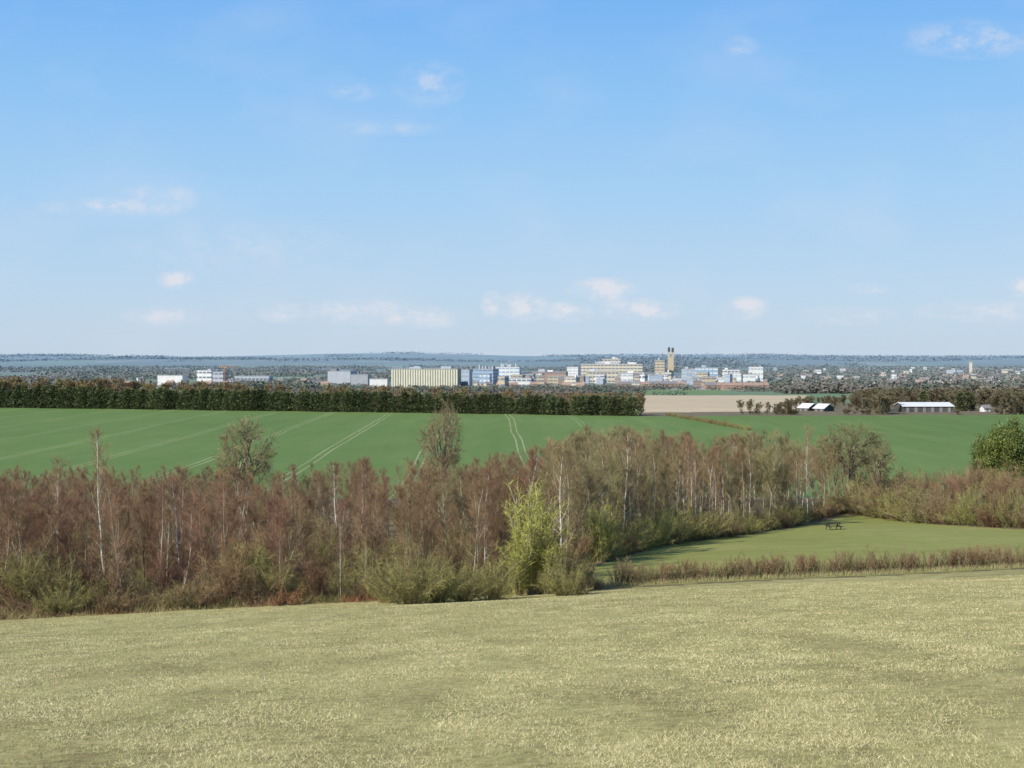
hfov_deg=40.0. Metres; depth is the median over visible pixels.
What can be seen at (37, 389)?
evergreen tree
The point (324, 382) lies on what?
house
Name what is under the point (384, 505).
bare tree
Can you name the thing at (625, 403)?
evergreen tree
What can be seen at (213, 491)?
ash tree
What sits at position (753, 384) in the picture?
house
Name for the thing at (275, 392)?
evergreen tree
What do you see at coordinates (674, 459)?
maple tree
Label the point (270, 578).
sapling
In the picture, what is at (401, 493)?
bare tree
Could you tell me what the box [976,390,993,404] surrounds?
scrub tree
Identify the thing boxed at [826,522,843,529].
picnic table
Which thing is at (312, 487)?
bare tree
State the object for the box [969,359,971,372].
church tower
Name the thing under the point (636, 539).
shrub
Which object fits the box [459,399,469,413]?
evergreen tree
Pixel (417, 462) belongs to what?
ash tree
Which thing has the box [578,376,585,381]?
building
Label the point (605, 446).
ash tree
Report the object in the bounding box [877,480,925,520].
shrub
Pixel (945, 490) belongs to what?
ash tree
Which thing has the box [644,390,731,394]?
pasture field
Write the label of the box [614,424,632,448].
maple tree
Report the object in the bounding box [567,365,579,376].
hospital building
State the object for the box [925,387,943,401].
scrub tree
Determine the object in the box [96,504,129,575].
ash tree
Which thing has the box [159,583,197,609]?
shrub
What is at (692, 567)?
hedge sapling
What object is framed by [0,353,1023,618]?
ground
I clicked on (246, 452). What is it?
oak tree
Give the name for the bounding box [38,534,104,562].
sapling
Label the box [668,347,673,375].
chimney
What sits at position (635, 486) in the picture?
maple tree
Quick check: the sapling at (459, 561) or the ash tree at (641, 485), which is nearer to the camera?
the sapling at (459, 561)
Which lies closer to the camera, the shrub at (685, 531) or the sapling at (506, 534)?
the sapling at (506, 534)
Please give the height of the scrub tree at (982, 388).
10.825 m
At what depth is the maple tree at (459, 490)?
182.53 m
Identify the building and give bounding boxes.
[158,375,186,384]
[197,369,215,382]
[212,370,227,381]
[234,376,272,381]
[328,369,356,383]
[351,374,370,384]
[370,378,388,385]
[391,366,460,387]
[461,367,472,386]
[473,365,498,384]
[480,374,491,385]
[495,363,520,377]
[497,376,508,386]
[509,378,531,386]
[511,375,524,377]
[532,369,567,383]
[535,373,543,384]
[547,376,574,384]
[558,376,563,385]
[564,375,579,386]
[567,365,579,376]
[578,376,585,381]
[581,361,642,376]
[587,369,617,382]
[594,374,606,382]
[596,376,604,384]
[602,357,621,363]
[615,375,619,383]
[619,371,650,376]
[620,373,633,380]
[632,382,640,385]
[634,375,639,380]
[640,374,647,381]
[648,372,667,380]
[650,375,662,380]
[655,358,665,373]
[661,370,672,380]
[672,376,681,381]
[681,367,694,381]
[686,373,691,384]
[693,378,701,386]
[695,365,717,376]
[696,372,709,379]
[702,376,715,387]
[718,375,723,382]
[722,368,739,375]
[724,372,731,382]
[729,372,741,381]
[743,373,754,382]
[748,365,762,380]
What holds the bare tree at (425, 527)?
on the ground at (236, 363)
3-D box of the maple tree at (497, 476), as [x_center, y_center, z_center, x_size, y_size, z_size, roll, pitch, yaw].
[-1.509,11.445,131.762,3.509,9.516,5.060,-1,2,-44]
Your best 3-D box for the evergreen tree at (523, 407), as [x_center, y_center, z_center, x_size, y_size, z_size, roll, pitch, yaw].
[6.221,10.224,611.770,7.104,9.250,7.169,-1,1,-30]
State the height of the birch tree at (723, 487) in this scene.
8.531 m
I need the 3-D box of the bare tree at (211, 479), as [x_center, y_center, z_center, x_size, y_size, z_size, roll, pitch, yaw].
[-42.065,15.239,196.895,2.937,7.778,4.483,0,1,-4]
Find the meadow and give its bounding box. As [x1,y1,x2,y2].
[592,515,1023,587]
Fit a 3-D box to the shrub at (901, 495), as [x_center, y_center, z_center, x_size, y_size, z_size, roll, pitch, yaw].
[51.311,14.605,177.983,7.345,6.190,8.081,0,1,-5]
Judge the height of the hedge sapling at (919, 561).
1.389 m
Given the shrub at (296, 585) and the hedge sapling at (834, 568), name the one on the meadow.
the hedge sapling at (834, 568)
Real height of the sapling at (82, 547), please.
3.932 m
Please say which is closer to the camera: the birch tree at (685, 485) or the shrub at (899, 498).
the birch tree at (685, 485)
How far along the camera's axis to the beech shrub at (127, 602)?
84.57 m
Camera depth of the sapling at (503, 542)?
99.34 m
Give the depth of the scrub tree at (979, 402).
670.08 m
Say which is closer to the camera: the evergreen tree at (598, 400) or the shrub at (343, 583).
the shrub at (343, 583)
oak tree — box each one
[209,413,279,544]
[414,396,466,497]
[588,427,625,460]
[628,437,663,475]
[809,434,839,498]
[814,418,885,510]
[855,432,899,483]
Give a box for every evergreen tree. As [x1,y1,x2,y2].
[0,392,9,407]
[2,391,15,407]
[5,386,16,407]
[8,389,22,407]
[11,385,24,407]
[18,388,28,407]
[21,391,29,407]
[23,388,35,407]
[27,387,39,407]
[30,386,42,407]
[36,385,54,407]
[43,385,56,407]
[44,385,61,408]
[53,388,66,407]
[58,387,70,408]
[63,386,75,407]
[65,392,75,408]
[67,388,76,408]
[73,385,85,408]
[75,387,92,408]
[78,387,92,408]
[87,388,101,408]
[91,394,100,408]
[92,385,107,408]
[99,392,108,408]
[101,391,112,408]
[104,390,114,408]
[107,391,119,408]
[117,391,129,408]
[118,388,134,408]
[127,393,137,408]
[131,389,143,408]
[132,390,144,408]
[135,389,148,408]
[143,392,154,409]
[148,388,159,409]
[153,386,168,409]
[158,389,173,409]
[162,390,176,409]
[168,391,177,409]
[171,393,178,408]
[174,393,183,409]
[176,389,193,409]
[177,393,186,409]
[182,393,194,409]
[184,389,197,409]
[189,394,198,409]
[191,392,200,409]
[196,389,209,409]
[200,388,212,409]
[206,391,218,409]
[211,388,226,409]
[211,390,221,409]
[218,392,227,409]
[220,394,233,410]
[222,391,234,410]
[228,391,241,410]
[231,393,245,410]
[236,390,249,410]
[236,395,245,410]
[242,388,254,410]
[245,394,256,410]
[247,390,262,410]
[251,388,265,410]
[253,389,269,410]
[263,393,274,410]
[265,395,278,409]
[269,391,279,410]
[270,391,282,410]
[273,394,283,410]
[278,391,288,410]
[280,392,294,410]
[286,397,296,410]
[289,395,296,410]
[291,395,301,410]
[295,391,305,410]
[296,392,310,410]
[299,391,313,411]
[306,393,318,411]
[310,393,323,411]
[317,395,327,411]
[318,393,328,411]
[322,394,332,411]
[327,395,339,411]
[328,391,345,411]
[337,391,350,411]
[339,391,355,411]
[343,393,354,411]
[348,390,359,411]
[354,390,367,411]
[357,392,372,411]
[362,395,372,411]
[366,393,376,411]
[367,391,380,411]
[372,397,383,411]
[375,390,392,412]
[375,396,386,411]
[382,395,393,412]
[388,396,400,412]
[392,396,404,411]
[397,391,412,412]
[406,391,421,412]
[406,394,416,412]
[412,397,424,412]
[414,396,428,412]
[417,396,430,412]
[422,393,432,412]
[423,396,437,412]
[429,398,439,412]
[433,398,442,412]
[436,392,451,412]
[449,392,465,413]
[453,392,470,413]
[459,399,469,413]
[461,397,473,413]
[465,399,476,413]
[469,395,480,413]
[473,396,485,413]
[476,394,489,413]
[479,394,491,413]
[483,394,495,413]
[487,393,499,413]
[490,393,504,413]
[495,397,509,413]
[499,396,511,413]
[505,397,519,413]
[513,398,524,413]
[516,396,526,413]
[519,398,531,413]
[522,394,535,413]
[527,395,539,413]
[529,394,543,414]
[538,399,548,414]
[541,394,553,413]
[544,399,555,414]
[547,396,560,414]
[555,397,568,414]
[558,401,569,414]
[568,395,581,414]
[572,398,584,414]
[577,395,586,414]
[581,399,592,414]
[584,396,599,414]
[586,395,602,414]
[592,395,602,413]
[595,400,606,415]
[599,395,613,415]
[601,399,613,415]
[606,396,622,415]
[606,397,619,414]
[614,402,624,415]
[617,396,629,415]
[620,400,635,415]
[623,396,641,415]
[864,391,877,407]
[915,390,929,401]
[953,392,970,410]
[963,392,976,409]
[1008,392,1022,409]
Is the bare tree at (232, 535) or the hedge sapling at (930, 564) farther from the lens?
the bare tree at (232, 535)
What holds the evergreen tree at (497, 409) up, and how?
on the ground at (236, 363)
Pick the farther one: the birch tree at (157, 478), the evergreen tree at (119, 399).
the evergreen tree at (119, 399)
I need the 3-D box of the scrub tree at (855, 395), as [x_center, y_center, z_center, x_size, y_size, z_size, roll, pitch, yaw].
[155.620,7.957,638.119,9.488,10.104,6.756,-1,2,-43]
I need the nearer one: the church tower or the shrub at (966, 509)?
the shrub at (966, 509)
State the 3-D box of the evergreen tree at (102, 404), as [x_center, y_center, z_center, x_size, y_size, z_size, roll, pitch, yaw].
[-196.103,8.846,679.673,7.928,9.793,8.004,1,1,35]
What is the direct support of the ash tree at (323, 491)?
on the ground at (236, 363)
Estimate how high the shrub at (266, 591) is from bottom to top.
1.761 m
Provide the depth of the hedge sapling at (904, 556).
102.01 m
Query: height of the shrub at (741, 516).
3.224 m
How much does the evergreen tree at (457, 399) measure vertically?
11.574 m
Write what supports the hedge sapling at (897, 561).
on the meadow
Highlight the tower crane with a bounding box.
[219,364,236,380]
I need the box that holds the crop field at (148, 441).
[0,408,1023,497]
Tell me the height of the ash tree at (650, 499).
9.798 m
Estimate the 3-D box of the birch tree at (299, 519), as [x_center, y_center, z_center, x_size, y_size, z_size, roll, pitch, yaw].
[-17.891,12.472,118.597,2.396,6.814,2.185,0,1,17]
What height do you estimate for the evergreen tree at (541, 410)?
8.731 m
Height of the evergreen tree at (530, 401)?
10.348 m
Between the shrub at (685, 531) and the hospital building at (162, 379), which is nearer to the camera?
the shrub at (685, 531)
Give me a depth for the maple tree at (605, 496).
143.68 m
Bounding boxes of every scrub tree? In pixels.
[736,400,744,410]
[747,399,754,410]
[764,402,771,412]
[781,401,791,413]
[792,397,802,408]
[803,397,812,402]
[829,398,837,405]
[841,395,846,405]
[849,391,864,411]
[857,389,868,409]
[863,389,881,409]
[867,395,877,413]
[872,392,889,414]
[881,391,894,413]
[884,390,894,408]
[891,391,899,407]
[894,387,902,401]
[900,388,914,400]
[900,396,909,401]
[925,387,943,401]
[926,391,935,401]
[937,388,947,401]
[945,389,958,402]
[946,391,958,401]
[962,387,976,395]
[974,387,989,404]
[975,395,981,408]
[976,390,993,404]
[988,391,1001,413]
[990,389,1010,409]
[996,391,1016,413]
[1007,390,1022,407]
[1012,400,1018,413]
[1016,391,1023,410]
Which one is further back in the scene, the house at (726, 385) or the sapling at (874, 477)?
the house at (726, 385)
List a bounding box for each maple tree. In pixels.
[449,474,466,512]
[480,457,511,546]
[506,465,529,526]
[521,469,545,513]
[525,440,570,515]
[534,449,557,517]
[561,421,626,531]
[561,475,597,549]
[565,462,602,541]
[568,441,602,537]
[578,427,597,523]
[579,435,606,511]
[582,428,630,508]
[582,441,602,531]
[591,467,622,519]
[592,445,636,527]
[595,455,624,530]
[601,426,657,525]
[606,424,624,449]
[613,461,649,526]
[613,461,652,525]
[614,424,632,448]
[637,457,664,522]
[638,426,659,487]
[638,452,658,514]
[654,443,681,507]
[662,430,682,457]
[677,456,700,511]
[678,441,706,515]
[699,456,710,510]
[700,437,738,510]
[715,442,746,515]
[729,429,760,518]
[731,432,777,514]
[731,456,744,505]
[746,442,759,510]
[750,427,793,515]
[753,428,778,510]
[753,437,780,511]
[757,442,792,516]
[763,460,781,511]
[764,431,787,506]
[774,439,807,503]
[794,438,803,493]
[808,436,833,495]
[813,448,827,503]
[858,469,876,496]
[879,474,891,494]
[897,475,916,490]
[930,479,951,503]
[973,482,987,516]
[1013,480,1023,508]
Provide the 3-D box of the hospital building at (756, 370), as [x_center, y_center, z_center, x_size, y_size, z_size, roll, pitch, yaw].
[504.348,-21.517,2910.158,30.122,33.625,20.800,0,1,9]
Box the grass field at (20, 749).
[0,569,1023,767]
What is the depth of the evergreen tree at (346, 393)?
636.32 m
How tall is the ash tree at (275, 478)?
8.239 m
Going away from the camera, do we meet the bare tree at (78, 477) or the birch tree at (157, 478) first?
the bare tree at (78, 477)
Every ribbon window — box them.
[212,377,227,378]
[234,378,272,380]
[499,371,520,372]
[509,379,531,380]
[564,378,579,379]
[581,365,642,365]
[581,368,642,368]
[587,372,617,373]
[587,376,616,377]
[748,368,762,369]
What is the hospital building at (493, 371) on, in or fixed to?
on the ground at (236, 363)
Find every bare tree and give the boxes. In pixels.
[0,462,40,557]
[0,476,62,578]
[0,525,14,554]
[4,496,30,568]
[7,498,48,564]
[17,469,34,504]
[17,488,45,552]
[20,503,49,570]
[31,490,58,546]
[33,480,67,542]
[38,470,58,537]
[44,481,88,591]
[53,491,79,577]
[66,471,82,519]
[71,466,87,507]
[74,467,94,563]
[79,469,118,548]
[79,492,113,556]
[88,492,116,569]
[91,467,134,566]
[97,479,130,573]
[115,468,141,556]
[126,479,164,584]
[126,484,161,553]
[131,492,164,570]
[138,498,165,582]
[145,472,159,505]
[150,495,183,560]
[166,465,200,511]
[173,493,199,541]
[174,489,224,582]
[182,491,224,582]
[190,468,236,548]
[203,467,216,506]
[206,466,248,566]
[225,499,242,562]
[233,480,254,531]
[244,472,265,541]
[258,481,295,573]
[258,482,268,518]
[265,496,297,585]
[268,470,283,520]
[270,474,312,549]
[270,530,307,579]
[272,482,320,582]
[274,476,310,539]
[291,488,321,562]
[305,469,320,516]
[307,485,321,533]
[336,490,365,563]
[342,476,391,578]
[348,459,370,526]
[374,483,392,534]
[378,474,400,534]
[381,466,393,511]
[390,467,433,576]
[392,486,412,550]
[393,467,434,529]
[410,466,439,564]
[431,455,475,530]
[435,473,458,522]
[450,456,486,539]
[457,464,472,492]
[460,461,496,569]
[464,473,517,572]
[480,452,501,552]
[491,465,512,549]
[502,454,515,505]
[508,452,541,530]
[512,449,544,516]
[708,436,740,517]
[775,432,802,507]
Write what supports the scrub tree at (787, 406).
on the ground at (236, 363)
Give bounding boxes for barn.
[797,403,815,410]
[812,403,834,410]
[893,402,954,411]
[978,405,990,411]
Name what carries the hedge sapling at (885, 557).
on the meadow
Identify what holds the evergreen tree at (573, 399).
on the ground at (236, 363)
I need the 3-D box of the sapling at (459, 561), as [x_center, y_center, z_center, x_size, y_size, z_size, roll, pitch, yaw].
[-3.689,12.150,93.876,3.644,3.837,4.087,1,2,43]
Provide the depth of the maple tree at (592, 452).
166.09 m
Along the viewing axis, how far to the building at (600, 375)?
2563.43 m
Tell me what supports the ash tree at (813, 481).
on the ground at (236, 363)
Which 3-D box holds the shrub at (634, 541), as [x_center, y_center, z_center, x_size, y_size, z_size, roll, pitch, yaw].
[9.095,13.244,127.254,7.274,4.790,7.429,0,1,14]
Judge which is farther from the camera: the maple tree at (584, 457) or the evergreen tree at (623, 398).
the evergreen tree at (623, 398)
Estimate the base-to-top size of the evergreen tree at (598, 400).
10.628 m
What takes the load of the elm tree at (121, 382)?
on the ground at (236, 363)
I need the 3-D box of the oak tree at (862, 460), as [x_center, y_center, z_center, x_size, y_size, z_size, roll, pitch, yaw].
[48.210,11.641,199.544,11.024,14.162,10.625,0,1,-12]
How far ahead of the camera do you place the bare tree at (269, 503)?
93.82 m
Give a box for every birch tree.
[0,471,23,569]
[0,482,32,593]
[11,468,22,511]
[13,502,26,569]
[26,471,33,493]
[38,452,71,554]
[40,495,56,544]
[54,487,79,548]
[82,424,117,569]
[92,465,139,599]
[95,478,107,543]
[105,503,132,583]
[134,465,140,491]
[141,480,177,588]
[154,470,163,502]
[156,476,188,557]
[158,464,171,510]
[158,495,175,580]
[164,475,190,581]
[165,473,184,556]
[170,464,193,565]
[174,495,215,587]
[178,475,215,584]
[178,484,187,542]
[184,463,215,537]
[185,473,202,522]
[204,502,223,565]
[209,470,243,581]
[230,465,254,545]
[234,474,255,553]
[255,490,285,562]
[260,497,291,561]
[262,465,274,507]
[285,465,307,517]
[288,464,298,503]
[294,494,305,550]
[323,461,351,530]
[325,496,349,566]
[335,507,344,594]
[344,476,364,541]
[345,454,379,551]
[349,457,380,548]
[349,485,375,575]
[352,473,359,538]
[354,455,380,551]
[362,531,369,581]
[369,469,385,533]
[395,465,403,500]
[412,484,432,553]
[436,472,460,543]
[439,467,450,507]
[454,476,491,579]
[464,463,498,564]
[495,473,526,544]
[497,454,515,546]
[505,445,553,531]
[506,455,524,524]
[537,433,574,562]
[538,440,558,512]
[538,481,564,540]
[550,473,567,542]
[553,460,583,541]
[578,441,596,472]
[590,453,620,521]
[600,475,618,523]
[616,425,644,534]
[621,433,651,507]
[623,460,639,523]
[629,433,657,520]
[647,443,662,520]
[649,455,661,506]
[657,461,671,512]
[659,432,670,455]
[660,434,680,504]
[666,477,677,512]
[667,453,689,511]
[667,464,687,511]
[670,443,690,505]
[673,434,703,515]
[675,435,686,499]
[678,459,688,510]
[680,458,702,519]
[681,444,704,514]
[684,453,707,517]
[685,460,701,521]
[697,441,709,514]
[698,445,721,514]
[702,451,716,516]
[710,458,722,511]
[713,452,728,512]
[716,466,727,509]
[717,457,741,516]
[724,430,738,457]
[730,434,757,518]
[744,441,758,510]
[790,457,803,502]
[791,474,801,505]
[796,423,815,518]
[800,440,813,502]
[806,447,817,505]
[819,468,828,509]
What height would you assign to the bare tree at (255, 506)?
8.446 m
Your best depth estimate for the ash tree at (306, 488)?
155.22 m
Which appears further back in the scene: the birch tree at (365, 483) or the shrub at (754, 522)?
the shrub at (754, 522)
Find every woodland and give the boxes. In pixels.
[0,351,1023,366]
[0,364,1023,403]
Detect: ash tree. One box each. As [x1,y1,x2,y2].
[0,468,9,514]
[24,490,50,547]
[29,484,52,526]
[36,468,85,543]
[51,464,85,529]
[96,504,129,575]
[111,482,146,554]
[119,467,149,533]
[130,477,158,557]
[140,487,168,551]
[145,479,160,510]
[146,495,184,567]
[169,463,195,524]
[186,482,216,568]
[190,484,230,549]
[222,491,242,538]
[228,469,241,526]
[240,476,262,528]
[243,472,266,527]
[254,478,287,514]
[255,473,295,517]
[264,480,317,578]
[293,472,311,525]
[307,472,337,529]
[309,472,338,524]
[311,462,342,532]
[316,467,335,521]
[330,461,349,517]
[335,461,357,536]
[339,487,393,566]
[345,459,356,505]
[351,479,376,548]
[359,484,396,557]
[387,458,432,539]
[398,486,437,554]
[401,456,416,502]
[402,479,444,559]
[403,459,438,519]
[406,460,421,494]
[416,462,448,550]
[429,463,469,551]
[440,466,499,547]
[447,462,461,505]
[461,459,508,552]
[487,482,507,555]
[530,435,609,540]
[539,452,584,551]
[544,443,569,500]
[544,443,602,561]
[555,431,592,526]
[561,429,598,530]
[589,432,617,516]
[592,442,625,516]
[596,450,618,521]
[614,457,649,519]
[625,432,660,517]
[638,453,662,522]
[646,428,678,499]
[649,443,686,509]
[653,429,678,496]
[655,462,676,519]
[661,445,685,501]
[674,430,706,513]
[687,444,712,514]
[690,449,712,500]
[700,435,743,515]
[707,436,727,492]
[711,432,736,452]
[732,434,759,513]
[745,431,761,506]
[760,446,773,513]
[767,450,795,514]
[773,444,798,502]
[777,440,803,495]
[787,448,816,505]
[798,445,830,509]
[816,450,841,497]
[822,440,844,498]
[832,451,852,495]
[847,455,864,491]
[852,468,863,490]
[937,479,953,508]
[945,487,954,501]
[954,483,967,501]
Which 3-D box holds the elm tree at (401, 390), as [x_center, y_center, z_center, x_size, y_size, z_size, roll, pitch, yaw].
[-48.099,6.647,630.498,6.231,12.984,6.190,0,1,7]
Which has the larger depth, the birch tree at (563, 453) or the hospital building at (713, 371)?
the hospital building at (713, 371)
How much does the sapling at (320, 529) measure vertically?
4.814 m
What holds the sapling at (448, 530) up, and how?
on the ground at (236, 363)
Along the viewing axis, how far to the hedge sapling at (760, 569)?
99.19 m
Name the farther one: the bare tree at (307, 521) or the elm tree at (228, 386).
the elm tree at (228, 386)
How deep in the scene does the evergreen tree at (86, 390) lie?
680.26 m
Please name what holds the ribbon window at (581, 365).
in the hospital building at (634, 367)
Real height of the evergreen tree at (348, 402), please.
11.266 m
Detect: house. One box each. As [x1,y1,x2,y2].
[320,381,329,385]
[484,381,491,387]
[509,381,517,385]
[562,381,570,386]
[575,382,585,387]
[619,381,629,385]
[648,380,656,385]
[657,380,666,385]
[666,380,677,386]
[704,381,717,388]
[722,382,731,388]
[748,382,758,386]
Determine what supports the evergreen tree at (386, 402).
on the ground at (236, 363)
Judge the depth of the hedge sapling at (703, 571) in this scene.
97.50 m
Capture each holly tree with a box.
[967,414,1023,481]
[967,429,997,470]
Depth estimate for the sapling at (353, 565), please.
95.64 m
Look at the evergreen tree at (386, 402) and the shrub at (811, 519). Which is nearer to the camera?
the shrub at (811, 519)
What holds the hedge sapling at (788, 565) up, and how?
on the meadow
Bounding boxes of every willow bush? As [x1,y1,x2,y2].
[491,532,541,595]
[498,477,571,594]
[531,523,574,593]
[582,501,621,562]
[660,505,694,527]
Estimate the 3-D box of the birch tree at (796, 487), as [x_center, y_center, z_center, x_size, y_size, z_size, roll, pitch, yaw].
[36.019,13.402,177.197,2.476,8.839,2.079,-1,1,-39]
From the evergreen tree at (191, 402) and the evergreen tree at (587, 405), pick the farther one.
the evergreen tree at (191, 402)
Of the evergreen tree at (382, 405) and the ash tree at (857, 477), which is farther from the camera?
the evergreen tree at (382, 405)
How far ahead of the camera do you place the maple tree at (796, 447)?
190.09 m
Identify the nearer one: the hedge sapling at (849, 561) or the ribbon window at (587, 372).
the hedge sapling at (849, 561)
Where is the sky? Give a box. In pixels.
[0,0,1023,356]
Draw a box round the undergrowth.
[0,548,1023,619]
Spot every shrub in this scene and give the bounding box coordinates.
[0,592,30,613]
[5,595,60,614]
[12,599,38,614]
[18,578,92,614]
[43,597,81,616]
[52,580,95,610]
[54,593,83,612]
[72,580,118,606]
[77,580,144,612]
[94,569,136,604]
[99,559,158,596]
[106,590,139,612]
[117,568,169,607]
[139,589,171,609]
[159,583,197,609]
[163,586,201,607]
[167,572,227,608]
[167,579,217,602]
[168,582,200,593]
[187,571,223,600]
[192,560,229,591]
[202,576,238,600]
[204,593,223,606]
[227,567,289,604]
[249,582,275,602]
[270,583,306,605]
[284,575,307,595]
[294,566,327,599]
[301,576,334,598]
[320,557,357,591]
[330,568,370,596]
[330,580,352,598]
[342,571,387,599]
[353,526,456,604]
[359,560,419,602]
[391,545,472,602]
[434,557,496,601]
[463,553,527,600]
[496,558,512,584]
[531,547,592,595]
[555,554,606,585]
[558,558,598,583]
[567,567,593,593]
[572,512,649,554]
[573,524,624,562]
[579,527,629,559]
[583,537,616,560]
[589,527,622,555]
[612,504,660,550]
[613,522,657,549]
[613,530,638,555]
[618,512,661,544]
[623,526,648,551]
[626,506,682,546]
[634,525,661,548]
[636,510,677,536]
[636,526,659,549]
[641,496,705,543]
[661,493,717,540]
[683,501,734,538]
[684,529,700,540]
[696,505,725,535]
[706,505,745,537]
[710,508,750,531]
[734,508,769,533]
[735,514,760,530]
[744,505,776,522]
[750,506,779,530]
[760,505,794,519]
[774,506,800,524]
[776,508,790,527]
[777,494,806,525]
[781,503,811,522]
[781,511,794,527]
[787,507,814,525]
[797,501,814,521]
[802,509,821,521]
[808,509,827,520]
[811,508,826,518]
[812,497,837,508]
[817,499,839,515]
[818,472,868,505]
[820,494,845,508]
[820,502,833,516]
[824,496,844,514]
[831,482,865,513]
[840,482,872,514]
[842,476,883,515]
[846,473,878,514]
[850,477,912,517]
[856,462,936,505]
[859,491,882,516]
[867,486,919,518]
[873,497,892,519]
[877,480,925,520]
[881,470,935,496]
[881,490,891,518]
[882,463,912,498]
[883,484,926,520]
[886,477,945,520]
[893,502,923,521]
[900,481,947,522]
[901,484,951,522]
[913,481,962,523]
[929,472,966,500]
[929,499,960,524]
[936,468,988,490]
[936,486,978,524]
[944,498,968,524]
[954,478,1000,525]
[958,459,1012,486]
[961,459,1014,490]
[963,463,1002,494]
[964,467,1003,512]
[965,461,1021,487]
[966,501,1002,525]
[968,488,1013,527]
[985,493,1019,526]
[986,481,1023,527]
[998,469,1023,501]
[1004,494,1023,527]
[1005,464,1023,504]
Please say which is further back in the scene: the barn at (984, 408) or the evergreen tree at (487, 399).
the barn at (984, 408)
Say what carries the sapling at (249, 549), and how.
on the ground at (236, 363)
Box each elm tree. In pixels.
[0,379,6,394]
[4,376,18,389]
[10,381,23,386]
[28,378,36,387]
[31,377,42,389]
[40,378,53,385]
[64,379,71,387]
[79,378,87,393]
[81,382,93,400]
[88,380,100,402]
[102,377,109,386]
[111,378,127,391]
[127,380,136,389]
[131,380,140,388]
[145,384,156,392]
[173,379,184,390]
[184,386,194,405]
[225,383,231,389]
[229,383,238,400]
[262,384,272,392]
[271,381,280,391]
[277,384,285,391]
[323,384,335,395]
[380,386,391,394]
[393,386,399,395]
[397,385,406,402]
[408,387,417,398]
[428,387,437,395]
[459,388,469,403]
[615,392,624,415]
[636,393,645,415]
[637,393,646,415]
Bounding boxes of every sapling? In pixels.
[0,542,48,613]
[0,544,43,580]
[0,548,85,602]
[0,550,12,601]
[0,555,50,609]
[0,568,36,610]
[7,546,78,579]
[13,536,76,593]
[22,569,62,606]
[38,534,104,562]
[41,547,118,589]
[47,533,74,567]
[48,524,83,564]
[59,536,113,601]
[69,509,90,540]
[72,523,89,557]
[75,526,93,559]
[84,548,108,577]
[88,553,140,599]
[117,529,155,568]
[134,547,160,567]
[137,537,170,584]
[139,536,183,593]
[148,547,186,586]
[156,536,200,587]
[177,540,223,583]
[189,563,223,583]
[191,526,235,572]
[195,530,258,604]
[196,556,223,586]
[214,524,262,561]
[216,537,306,603]
[227,526,272,587]
[230,537,268,571]
[243,532,255,546]
[245,526,252,541]
[248,549,297,579]
[250,521,274,544]
[250,559,296,600]
[251,525,274,547]
[253,501,271,520]
[270,558,301,584]
[283,544,312,589]
[291,540,324,576]
[293,535,336,600]
[298,521,343,567]
[306,527,346,576]
[310,512,338,550]
[312,511,355,563]
[324,525,354,554]
[324,540,373,582]
[329,556,363,587]
[333,534,360,571]
[350,531,418,579]
[369,545,396,579]
[378,520,422,553]
[378,536,416,568]
[378,543,420,577]
[389,505,400,525]
[392,531,416,558]
[394,493,410,534]
[428,536,480,578]
[430,543,475,573]
[432,514,472,551]
[439,518,483,566]
[439,525,491,554]
[459,540,494,568]
[481,522,518,573]
[482,554,504,585]
[487,508,521,548]
[550,546,594,573]
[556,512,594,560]
[561,543,594,574]
[606,562,624,584]
[612,564,630,583]
[615,555,640,583]
[617,560,633,583]
[624,554,646,583]
[627,565,646,582]
[639,561,652,581]
[640,558,656,582]
[648,554,664,580]
[657,562,672,580]
[662,564,676,579]
[672,558,690,580]
[673,563,685,579]
[675,558,697,580]
[687,559,704,580]
[688,563,700,578]
[694,560,712,579]
[697,563,712,578]
[701,560,719,577]
[712,564,720,576]
[715,556,735,577]
[720,550,743,578]
[733,561,743,576]
[734,557,754,577]
[743,554,759,577]
[748,559,764,575]
[753,558,767,575]
[759,561,771,574]
[760,554,784,574]
[767,554,787,576]
[770,551,788,574]
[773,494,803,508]
[781,561,797,573]
[784,551,803,574]
[790,552,816,574]
[794,555,809,574]
[803,554,821,573]
[813,558,829,572]
[817,554,828,574]
[823,554,835,572]
[827,551,847,572]
[827,552,843,574]
[837,550,856,573]
[844,556,863,573]
[855,547,875,571]
[858,462,885,491]
[861,558,874,570]
[864,549,878,571]
[865,544,888,571]
[877,550,893,569]
[880,556,892,570]
[889,471,925,489]
[890,556,905,571]
[891,554,902,569]
[896,552,914,570]
[902,541,922,569]
[902,554,912,570]
[907,467,939,497]
[908,553,920,569]
[913,554,924,569]
[921,469,943,487]
[922,551,936,568]
[922,553,936,568]
[927,478,943,505]
[928,548,943,567]
[930,469,965,506]
[935,551,945,567]
[937,549,960,567]
[938,554,955,566]
[942,471,978,496]
[944,549,961,566]
[947,548,966,566]
[954,457,990,488]
[955,465,998,500]
[955,546,978,568]
[958,482,985,502]
[961,468,1000,493]
[962,552,976,565]
[968,546,986,566]
[974,543,994,566]
[975,460,1014,506]
[975,553,986,565]
[980,547,997,564]
[981,544,1002,564]
[981,552,993,566]
[993,541,1008,565]
[994,545,1013,564]
[1006,541,1022,562]
[1007,476,1023,506]
[1012,551,1023,566]
[1015,545,1023,562]
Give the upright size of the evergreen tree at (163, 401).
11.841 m
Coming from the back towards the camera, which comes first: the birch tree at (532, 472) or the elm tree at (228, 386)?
the elm tree at (228, 386)
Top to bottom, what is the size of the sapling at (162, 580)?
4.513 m
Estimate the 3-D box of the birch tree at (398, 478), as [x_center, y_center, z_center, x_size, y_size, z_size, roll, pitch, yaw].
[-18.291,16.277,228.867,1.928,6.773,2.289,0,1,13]
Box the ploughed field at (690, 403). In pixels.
[643,395,806,411]

